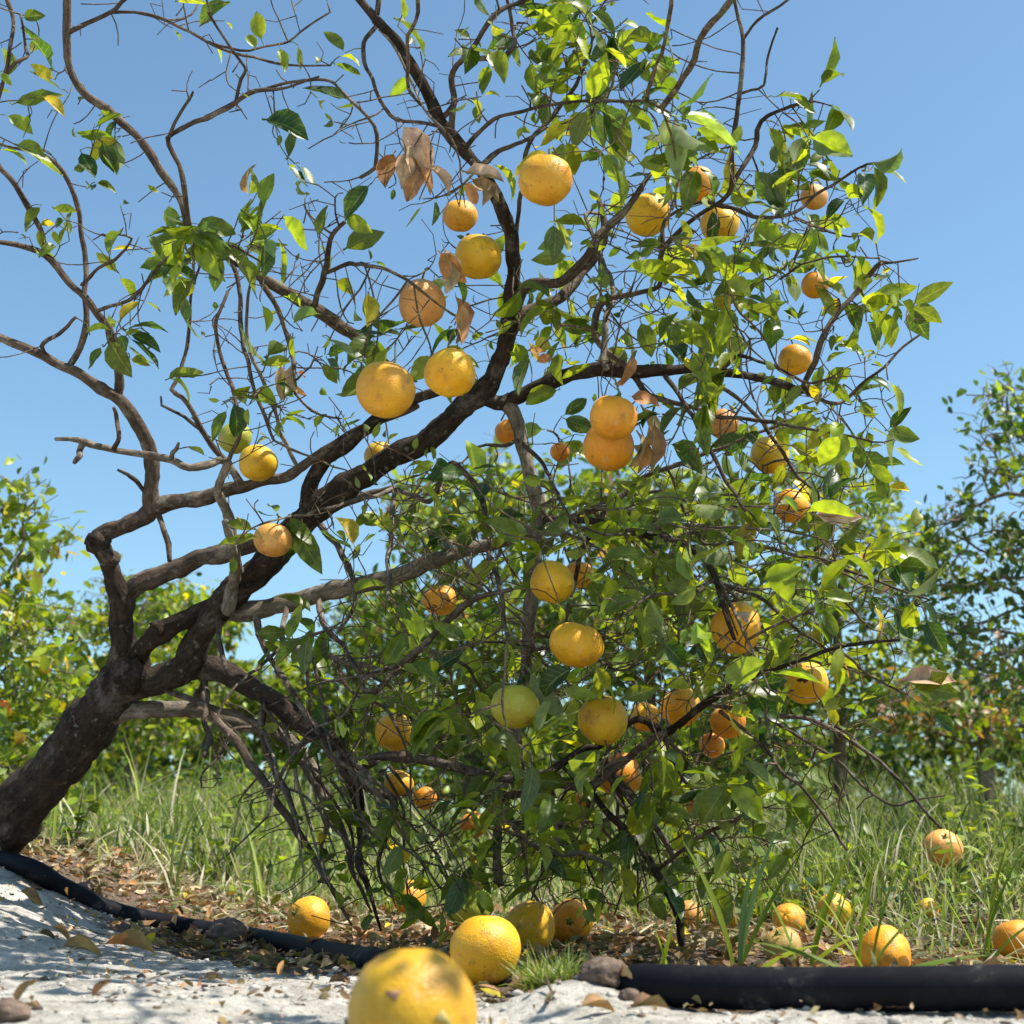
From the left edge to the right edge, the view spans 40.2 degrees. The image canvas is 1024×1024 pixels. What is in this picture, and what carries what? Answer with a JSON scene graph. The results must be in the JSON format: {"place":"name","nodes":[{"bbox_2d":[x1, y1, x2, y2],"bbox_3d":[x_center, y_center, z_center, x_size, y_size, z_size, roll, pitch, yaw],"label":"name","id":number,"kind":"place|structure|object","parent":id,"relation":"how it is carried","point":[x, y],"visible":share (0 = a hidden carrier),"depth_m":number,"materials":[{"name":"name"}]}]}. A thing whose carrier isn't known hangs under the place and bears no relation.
{"place":"outdoors","nodes":[
{"label":"outdoors","id":0,"kind":"place"},
{"bbox_2d":[0,819,1023,1023],"bbox_3d":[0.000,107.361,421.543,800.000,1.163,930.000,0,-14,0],"label":"ground","id":1,"kind":"structure","parent":0,"point":[570,995],"depth_m":1.74,"materials":[{"name":"sand"}]},
{"bbox_2d":[0,997,30,1022],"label":"dirt clod","id":2,"kind":"object","parent":1,"relation":"on","point":[12,1010],"visible":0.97,"depth_m":1.34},
{"bbox_2d":[13,980,33,999],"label":"fallen leaf","id":3,"kind":"object","parent":1,"relation":"on","point":[21,988],"visible":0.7,"depth_m":1.44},
{"bbox_2d":[19,887,42,904],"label":"fallen leaf","id":4,"kind":"object","parent":1,"relation":"on","point":[32,894],"visible":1,"depth_m":2.50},
{"bbox_2d":[0,454,102,822],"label":"citrus tree","id":5,"kind":"object","parent":1,"relation":"on","point":[29,608],"visible":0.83,"depth_m":5.02,"materials":[{"name":"green plant"}]},
{"bbox_2d":[14,732,25,743],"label":"orange","id":6,"kind":"object","parent":5,"relation":"attached to","point":[18,736],"visible":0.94,"depth_m":4.69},
{"bbox_2d":[51,924,69,939],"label":"fallen leaf","id":7,"kind":"object","parent":1,"relation":"on","point":[61,928],"visible":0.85,"depth_m":2.21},
{"bbox_2d":[58,934,100,953],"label":"fallen leaf","id":8,"kind":"object","parent":1,"relation":"on","point":[83,942],"visible":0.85,"depth_m":2.10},
{"bbox_2d":[58,786,102,844],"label":"weed","id":9,"kind":"object","parent":1,"relation":"on","point":[93,807],"visible":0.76,"depth_m":3.40,"materials":[{"name":"green plant"}]},
{"bbox_2d":[78,881,93,891],"bbox_3d":[-0.855,0.744,2.757,0.063,0.033,0.054,0,-14,0],"label":"dirt clod","id":10,"kind":"object","parent":1,"relation":"on","point":[88,885],"visible":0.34,"depth_m":2.75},
{"bbox_2d":[0,666,182,794],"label":"tree","id":11,"kind":"object","parent":1,"relation":"on","point":[7,738],"visible":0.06,"depth_m":14.07,"materials":[{"name":"green plant"}]},
{"bbox_2d":[91,979,110,998],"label":"fallen leaf","id":12,"kind":"object","parent":1,"relation":"on","point":[98,986],"visible":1,"depth_m":1.50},
{"bbox_2d":[36,554,218,798],"bbox_3d":[-2.095,0.982,7.624,1.100,1.478,1.581,0,-14,0],"label":"citrus tree","id":13,"kind":"object","parent":1,"relation":"on","point":[150,609],"visible":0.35,"depth_m":7.43,"materials":[{"name":"green plant"}]},
{"bbox_2d":[99,929,155,953],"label":"fallen leaf","id":14,"kind":"object","parent":1,"relation":"on","point":[134,938],"visible":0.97,"depth_m":2.20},
{"bbox_2d":[82,692,305,797],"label":"tree","id":15,"kind":"object","parent":1,"relation":"on","point":[187,758],"visible":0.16,"depth_m":13.96,"materials":[{"name":"green plant"}]},
{"bbox_2d":[203,917,248,943],"bbox_3d":[-0.534,0.789,2.625,0.074,0.059,0.068,-12,-19,40],"label":"dirt clod","id":16,"kind":"object","parent":1,"relation":"on","point":[231,928],"visible":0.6,"depth_m":2.60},
{"bbox_2d":[207,799,260,883],"bbox_3d":[-0.729,0.867,3.704,0.130,0.227,0.101,11,-18,-38],"label":"weed","id":17,"kind":"object","parent":1,"relation":"on","point":[237,851],"visible":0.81,"depth_m":3.69,"materials":[{"name":"green plant"}]},
{"bbox_2d":[142,578,328,798],"bbox_3d":[-1.910,1.226,9.249,1.292,1.625,1.717,5,-15,-18],"label":"citrus tree","id":18,"kind":"object","parent":1,"relation":"on","point":[229,633],"visible":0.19,"depth_m":9.10,"materials":[{"name":"green plant"}]},
{"bbox_2d":[287,896,329,937],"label":"orange","id":19,"kind":"object","parent":1,"relation":"on","point":[300,920],"visible":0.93,"depth_m":2.80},
{"bbox_2d":[326,974,350,983],"bbox_3d":[-0.217,0.589,1.764,0.033,0.012,0.011,6,-15,-21],"label":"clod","id":20,"kind":"object","parent":1,"relation":"on","point":[337,978],"visible":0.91,"depth_m":1.77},
{"bbox_2d":[237,565,460,803],"bbox_3d":[-1.119,1.232,9.755,1.629,1.819,1.804,0,-14,0],"label":"citrus tree","id":21,"kind":"object","parent":1,"relation":"on","point":[328,691],"visible":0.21,"depth_m":9.59,"materials":[{"name":"green plant"}]},
{"bbox_2d":[252,699,510,813],"bbox_3d":[-1.266,2.508,14.490,2.869,1.496,2.163,0,-14,0],"label":"tree","id":22,"kind":"object","parent":1,"relation":"on","point":[424,778],"visible":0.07,"depth_m":13.97,"materials":[{"name":"green plant"}]},
{"bbox_2d":[392,880,425,912],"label":"orange","id":23,"kind":"object","parent":1,"relation":"on","point":[417,894],"visible":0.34,"depth_m":3.18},
{"bbox_2d":[347,948,477,1023],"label":"orange","id":24,"kind":"object","parent":1,"relation":"on","point":[415,986],"visible":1,"depth_m":0.95,"materials":[{"name":"food"}]},
{"bbox_2d":[446,889,489,924],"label":"weed","id":25,"kind":"object","parent":1,"relation":"on","point":[460,915],"visible":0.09,"depth_m":3.00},
{"bbox_2d":[0,0,959,946],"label":"orange tree","id":26,"kind":"object","parent":1,"relation":"on","point":[36,788],"visible":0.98,"depth_m":2.33,"materials":[{"name":"green plant"}]},
{"bbox_2d":[218,423,251,453],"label":"orange","id":27,"kind":"object","parent":26,"relation":"attached to","point":[244,442],"visible":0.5,"depth_m":2.70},
{"bbox_2d":[239,436,277,480],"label":"orange","id":28,"kind":"object","parent":26,"relation":"attached to","point":[260,464],"visible":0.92,"depth_m":2.58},
{"bbox_2d":[253,513,291,556],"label":"orange","id":29,"kind":"object","parent":26,"relation":"attached to","point":[275,540],"visible":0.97,"depth_m":2.43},
{"bbox_2d":[364,423,388,461],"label":"orange","id":30,"kind":"object","parent":26,"relation":"attached to","point":[376,448],"visible":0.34,"depth_m":2.64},
{"bbox_2d":[356,341,415,417],"bbox_3d":[-0.179,-0.198,2.054,0.087,0.122,0.086,15,-14,2],"label":"orange","id":31,"kind":"object","parent":26,"relation":"attached to","point":[385,389],"visible":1,"depth_m":2.02,"materials":[{"name":"food"}]},
{"bbox_2d":[375,712,411,750],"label":"orange","id":32,"kind":"object","parent":26,"relation":"attached to","point":[391,740],"visible":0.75,"depth_m":2.61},
{"bbox_2d":[384,763,413,795],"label":"orange","id":33,"kind":"object","parent":26,"relation":"attached to","point":[400,789],"visible":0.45,"depth_m":2.64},
{"bbox_2d":[399,267,445,326],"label":"orange","id":34,"kind":"object","parent":26,"relation":"attached to","point":[432,313],"visible":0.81,"depth_m":2.28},
{"bbox_2d":[413,779,436,809],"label":"orange","id":35,"kind":"object","parent":26,"relation":"attached to","point":[421,792],"visible":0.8,"depth_m":2.62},
{"bbox_2d":[422,570,456,615],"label":"orange","id":36,"kind":"object","parent":26,"relation":"attached to","point":[432,597],"visible":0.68,"depth_m":2.64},
{"bbox_2d":[424,330,475,397],"bbox_3d":[-0.097,-0.224,2.179,0.083,0.092,0.080,18,-44,-37],"label":"orange","id":37,"kind":"object","parent":26,"relation":"attached to","point":[449,372],"visible":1,"depth_m":2.15,"materials":[{"name":"food"}]},
{"bbox_2d":[442,191,477,231],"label":"orange","id":38,"kind":"object","parent":26,"relation":"attached to","point":[456,218],"visible":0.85,"depth_m":2.67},
{"bbox_2d":[459,807,482,838],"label":"orange","id":39,"kind":"object","parent":26,"relation":"attached to","point":[468,825],"visible":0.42,"depth_m":2.67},
{"bbox_2d":[455,233,501,278],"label":"orange","id":40,"kind":"object","parent":26,"relation":"attached to","point":[478,256],"visible":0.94,"depth_m":2.36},
{"bbox_2d":[495,413,513,443],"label":"orange","id":41,"kind":"object","parent":26,"relation":"attached to","point":[503,432],"visible":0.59,"depth_m":2.62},
{"bbox_2d":[491,663,539,728],"bbox_3d":[0.006,0.278,2.126,0.073,0.100,0.074,-16,-28,36],"label":"orange","id":42,"kind":"object","parent":26,"relation":"attached to","point":[521,704],"visible":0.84,"depth_m":2.09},
{"bbox_2d":[518,146,572,205],"bbox_3d":[0.048,-0.484,2.006,0.079,0.089,0.078,13,5,36],"label":"orange","id":43,"kind":"object","parent":26,"relation":"attached to","point":[545,179],"visible":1,"depth_m":1.98,"materials":[{"name":"food"}]},
{"bbox_2d":[530,549,574,602],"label":"orange","id":44,"kind":"object","parent":26,"relation":"attached to","point":[561,576],"visible":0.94,"depth_m":2.27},
{"bbox_2d":[550,440,569,461],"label":"orange","id":45,"kind":"object","parent":26,"relation":"attached to","point":[555,454],"visible":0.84,"depth_m":2.67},
{"bbox_2d":[549,610,603,667],"bbox_3d":[0.103,0.195,2.166,0.086,0.092,0.083,17,-2,4],"label":"orange","id":46,"kind":"object","parent":26,"relation":"attached to","point":[575,645],"visible":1,"depth_m":2.14,"materials":[{"name":"food"}]},
{"bbox_2d":[566,555,593,587],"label":"orange","id":47,"kind":"object","parent":26,"relation":"attached to","point":[572,565],"visible":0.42,"depth_m":2.60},
{"bbox_2d":[577,695,627,745],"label":"orange","id":48,"kind":"object","parent":26,"relation":"attached to","point":[599,722],"visible":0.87,"depth_m":2.24,"materials":[{"name":"food"}]},
{"bbox_2d":[583,427,633,470],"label":"orange","id":49,"kind":"object","parent":26,"relation":"attached to","point":[600,453],"visible":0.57,"depth_m":2.27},
{"bbox_2d":[590,376,636,440],"bbox_3d":[0.163,-0.165,2.209,0.075,0.103,0.075,12,0,15],"label":"orange","id":50,"kind":"object","parent":26,"relation":"attached to","point":[614,417],"visible":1,"depth_m":2.18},
{"bbox_2d":[599,742,641,796],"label":"orange","id":51,"kind":"object","parent":26,"relation":"attached to","point":[631,767],"visible":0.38,"depth_m":2.54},
{"bbox_2d":[630,702,659,731],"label":"orange","id":52,"kind":"object","parent":26,"relation":"attached to","point":[642,712],"visible":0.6,"depth_m":2.62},
{"bbox_2d":[625,193,669,236],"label":"orange","id":53,"kind":"object","parent":26,"relation":"attached to","point":[646,204],"visible":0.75,"depth_m":2.47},
{"bbox_2d":[660,671,700,726],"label":"orange","id":54,"kind":"object","parent":26,"relation":"attached to","point":[680,712],"visible":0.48,"depth_m":2.65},
{"bbox_2d":[679,163,711,201],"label":"orange","id":55,"kind":"object","parent":26,"relation":"attached to","point":[705,180],"visible":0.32,"depth_m":2.62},
{"bbox_2d":[699,732,724,757],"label":"orange","id":56,"kind":"object","parent":26,"relation":"attached to","point":[717,744],"visible":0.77,"depth_m":2.67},
{"bbox_2d":[700,195,739,237],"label":"orange","id":57,"kind":"object","parent":26,"relation":"attached to","point":[724,229],"visible":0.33,"depth_m":2.62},
{"bbox_2d":[712,402,738,437],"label":"orange","id":58,"kind":"object","parent":26,"relation":"attached to","point":[716,424],"visible":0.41,"depth_m":2.65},
{"bbox_2d":[710,700,746,738],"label":"orange","id":59,"kind":"object","parent":26,"relation":"attached to","point":[719,723],"visible":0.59,"depth_m":2.61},
{"bbox_2d":[710,596,760,653],"bbox_3d":[0.355,0.177,2.217,0.078,0.095,0.084,17,-28,-6],"label":"orange","id":60,"kind":"object","parent":26,"relation":"attached to","point":[744,611],"visible":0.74,"depth_m":2.19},
{"bbox_2d":[750,424,788,473],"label":"orange","id":61,"kind":"object","parent":26,"relation":"attached to","point":[757,453],"visible":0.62,"depth_m":2.62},
{"bbox_2d":[774,478,808,522],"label":"orange","id":62,"kind":"object","parent":26,"relation":"attached to","point":[802,501],"visible":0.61,"depth_m":2.62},
{"bbox_2d":[778,337,811,375],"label":"orange","id":63,"kind":"object","parent":26,"relation":"attached to","point":[795,359],"visible":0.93,"depth_m":2.63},
{"bbox_2d":[784,647,828,703],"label":"orange","id":64,"kind":"object","parent":26,"relation":"attached to","point":[801,687],"visible":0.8,"depth_m":2.48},
{"bbox_2d":[800,178,827,209],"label":"orange","id":65,"kind":"object","parent":26,"relation":"attached to","point":[820,200],"visible":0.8,"depth_m":2.63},
{"bbox_2d":[801,267,828,298],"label":"orange","id":66,"kind":"object","parent":26,"relation":"attached to","point":[810,280],"visible":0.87,"depth_m":2.62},
{"bbox_2d":[350,433,613,845],"bbox_3d":[-0.139,0.780,8.062,1.562,2.381,1.931,0,-14,0],"label":"citrus tree","id":67,"kind":"object","parent":1,"relation":"on","point":[474,759],"visible":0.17,"depth_m":7.81,"materials":[{"name":"green plant"}]},
{"bbox_2d":[450,916,520,985],"bbox_3d":[-0.035,0.578,1.840,0.094,0.092,0.089,1,-14,-2],"label":"orange","id":68,"kind":"object","parent":1,"relation":"on","point":[479,945],"visible":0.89,"depth_m":1.81,"materials":[{"name":"food"}]},
{"bbox_2d":[0,853,1010,1023],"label":"soil crumbs","id":69,"kind":"object","parent":1,"relation":"on","point":[142,975],"visible":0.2,"depth_m":1.74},
{"bbox_2d":[0,856,1020,1023],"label":"sand crumbs","id":70,"kind":"object","parent":1,"relation":"on","point":[893,1019],"visible":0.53,"depth_m":1.68,"materials":[{"name":"sand"}]},
{"bbox_2d":[0,850,1023,1011],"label":"irrigation pipe","id":71,"kind":"object","parent":1,"relation":"on","point":[970,988],"visible":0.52,"depth_m":1.48,"materials":[{"name":"plastic"}]},
{"bbox_2d":[0,836,1023,1011],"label":"leaf litter","id":72,"kind":"object","parent":1,"relation":"on","point":[269,953],"visible":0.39,"depth_m":2.56,"materials":[{"name":"plant"}]},
{"bbox_2d":[0,866,1023,1023],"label":"leaf crumbs","id":73,"kind":"object","parent":1,"relation":"on","point":[324,994],"visible":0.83,"depth_m":1.64,"materials":[{"name":"plant"}]},
{"bbox_2d":[20,812,1023,964],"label":"dry thatch","id":74,"kind":"object","parent":1,"relation":"on","point":[271,892],"visible":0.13,"depth_m":3.05,"materials":[{"name":"brown plant"}]},
{"bbox_2d":[505,899,554,951],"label":"orange","id":75,"kind":"object","parent":1,"relation":"on","point":[532,922],"visible":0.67,"depth_m":2.45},
{"bbox_2d":[43,762,1023,925],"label":"ground cover","id":76,"kind":"object","parent":1,"relation":"on","point":[76,792],"visible":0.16,"depth_m":3.48,"materials":[{"name":"green plant"}]},
{"bbox_2d":[428,693,642,814],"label":"tree","id":77,"kind":"object","parent":1,"relation":"on","point":[560,746],"visible":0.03,"depth_m":14.05,"materials":[{"name":"green plant"}]},
{"bbox_2d":[496,937,605,992],"bbox_3d":[0.057,0.545,1.672,0.164,0.085,0.167,0,-14,0],"label":"grass tuft","id":78,"kind":"object","parent":1,"relation":"on","point":[565,971],"visible":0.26,"depth_m":1.65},
{"bbox_2d":[552,899,592,943],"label":"orange","id":79,"kind":"object","parent":1,"relation":"on","point":[567,923],"visible":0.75,"depth_m":2.63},
{"bbox_2d":[577,993,614,1011],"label":"fallen leaf","id":80,"kind":"object","parent":1,"relation":"on","point":[593,999],"visible":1,"depth_m":1.46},
{"bbox_2d":[577,956,625,988],"bbox_3d":[0.102,0.521,1.580,0.053,0.038,0.046,-5,-15,20],"label":"dirt clod","id":81,"kind":"object","parent":1,"relation":"on","point":[606,970],"visible":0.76,"depth_m":1.56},
{"bbox_2d":[619,988,638,1000],"bbox_3d":[0.128,0.529,1.533,0.023,0.017,0.021,0,-14,0],"label":"dirt clod","id":82,"kind":"object","parent":1,"relation":"on","point":[628,994],"visible":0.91,"depth_m":1.53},
{"bbox_2d":[627,992,668,1009],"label":"fallen leaf","id":83,"kind":"object","parent":1,"relation":"on","point":[642,999],"visible":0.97,"depth_m":1.43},
{"bbox_2d":[654,916,676,963],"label":"grass plant","id":84,"kind":"object","parent":1,"relation":"on","point":[664,955],"depth_m":1.73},
{"bbox_2d":[520,454,812,825],"bbox_3d":[0.832,0.692,7.395,1.585,2.282,1.963,0,-14,0],"label":"citrus tree","id":85,"kind":"object","parent":1,"relation":"on","point":[585,476],"visible":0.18,"depth_m":7.16,"materials":[{"name":"green plant"}]},
{"bbox_2d":[683,900,702,926],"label":"orange","id":86,"kind":"object","parent":1,"relation":"on","point":[692,913],"visible":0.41,"depth_m":2.94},
{"bbox_2d":[711,906,738,929],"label":"orange","id":87,"kind":"object","parent":1,"relation":"on","point":[732,923],"visible":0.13,"depth_m":2.88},
{"bbox_2d":[684,823,821,966],"bbox_3d":[0.314,0.520,1.864,0.231,0.209,0.074,0,-14,0],"label":"grass plant","id":88,"kind":"object","parent":1,"relation":"on","point":[744,920],"depth_m":1.85,"materials":[{"name":"plant"}]},
{"bbox_2d":[674,679,889,800],"bbox_3d":[2.586,2.484,14.440,2.743,1.786,2.158,0,-14,0],"label":"tree","id":89,"kind":"object","parent":1,"relation":"on","point":[819,739],"visible":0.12,"depth_m":14.05,"materials":[{"name":"green plant"}]},
{"bbox_2d":[763,926,802,959],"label":"orange","id":90,"kind":"object","parent":1,"relation":"on","point":[777,936],"visible":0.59,"depth_m":2.17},
{"bbox_2d":[772,903,805,932],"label":"orange","id":91,"kind":"object","parent":1,"relation":"on","point":[790,914],"visible":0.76,"depth_m":2.67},
{"bbox_2d":[739,847,865,965],"bbox_3d":[0.430,0.582,2.039,0.215,0.188,0.070,0,-14,0],"label":"grass plant","id":92,"kind":"object","parent":1,"relation":"on","point":[825,908],"depth_m":2.03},
{"bbox_2d":[797,823,853,852],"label":"weed","id":93,"kind":"object","parent":1,"relation":"on","point":[821,837],"visible":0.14,"depth_m":3.36,"materials":[{"name":"green plant"}]},
{"bbox_2d":[817,892,851,925],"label":"orange","id":94,"kind":"object","parent":1,"relation":"on","point":[836,899],"visible":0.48,"depth_m":2.79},
{"bbox_2d":[721,412,979,823],"bbox_3d":[1.903,0.696,7.778,1.358,2.413,1.948,-7,-16,25],"label":"citrus tree","id":95,"kind":"object","parent":1,"relation":"on","point":[845,713],"visible":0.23,"depth_m":7.61,"materials":[{"name":"green plant"}]},
{"bbox_2d":[755,822,985,966],"bbox_3d":[0.460,0.498,1.806,0.304,0.206,0.088,1,-14,-3],"label":"grass plant","id":96,"kind":"object","parent":1,"relation":"on","point":[858,958],"depth_m":1.78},
{"bbox_2d":[861,925,910,965],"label":"orange","id":97,"kind":"object","parent":1,"relation":"on","point":[898,948],"visible":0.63,"depth_m":1.82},
{"bbox_2d":[799,678,1023,808],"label":"tree","id":98,"kind":"object","parent":1,"relation":"on","point":[902,751],"visible":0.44,"depth_m":13.97,"materials":[{"name":"green plant"}]},
{"bbox_2d":[889,781,933,859],"bbox_3d":[1.211,0.975,4.192,0.161,0.334,0.106,3,-15,-12],"label":"weed","id":99,"kind":"object","parent":1,"relation":"on","point":[916,819],"visible":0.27,"depth_m":4.20,"materials":[{"name":"green plant"}]},
{"bbox_2d":[917,898,938,917],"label":"orange","id":100,"kind":"object","parent":1,"relation":"on","point":[934,904],"visible":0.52,"depth_m":2.80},
{"bbox_2d":[850,650,1023,834],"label":"citrus tree","id":101,"kind":"object","parent":1,"relation":"on","point":[983,731],"visible":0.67,"depth_m":6.94,"materials":[{"name":"green plant"}]},
{"bbox_2d":[857,360,1023,717],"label":"citrus tree","id":102,"kind":"object","parent":1,"relation":"on","point":[1009,535],"visible":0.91,"depth_m":5.52,"materials":[{"name":"green plant"}]},
{"bbox_2d":[922,829,963,867],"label":"orange","id":103,"kind":"object","parent":1,"relation":"on","point":[939,834],"visible":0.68,"depth_m":3.07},
{"bbox_2d":[936,783,976,859],"bbox_3d":[1.231,0.913,3.878,0.103,0.327,0.213,0,-14,0],"label":"weed","id":104,"kind":"object","parent":1,"relation":"on","point":[945,799],"visible":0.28,"depth_m":3.92,"materials":[{"name":"green plant"}]},
{"bbox_2d":[901,832,1023,961],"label":"grass plant","id":105,"kind":"object","parent":1,"relation":"on","point":[992,913],"depth_m":2.12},
{"bbox_2d":[960,747,998,849],"bbox_3d":[1.542,0.998,4.592,0.122,0.448,0.184,-5,-15,19],"label":"weed","id":106,"kind":"object","parent":1,"relation":"on","point":[988,763],"visible":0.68,"depth_m":4.62,"materials":[{"name":"green plant"}]},
{"bbox_2d":[980,789,1023,856],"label":"weed","id":107,"kind":"object","parent":1,"relation":"on","point":[1015,829],"visible":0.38,"depth_m":3.51,"materials":[{"name":"green plant"}]},
{"bbox_2d":[992,920,1023,960],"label":"orange","id":108,"kind":"object","parent":1,"relation":"on","point":[1000,937],"visible":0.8,"depth_m":2.27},
{"bbox_2d":[992,721,1023,777],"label":"tree","id":109,"kind":"object","parent":1,"relation":"on","point":[1020,745],"visible":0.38,"depth_m":14.03,"materials":[{"name":"green plant"}]},
{"bbox_2d":[0,861,1023,1013],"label":"fallen twigs","id":110,"kind":"object","parent":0,"point":[212,953],"depth_m":2.39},
{"bbox_2d":[0,0,1023,817],"label":"sky","id":111,"kind":"structure","parent":0,"point":[941,82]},
{"bbox_2d":[0,725,1023,962],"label":"grass","id":112,"kind":"structure","parent":0,"point":[880,820],"depth_m":3.73,"materials":[{"name":"plant"}]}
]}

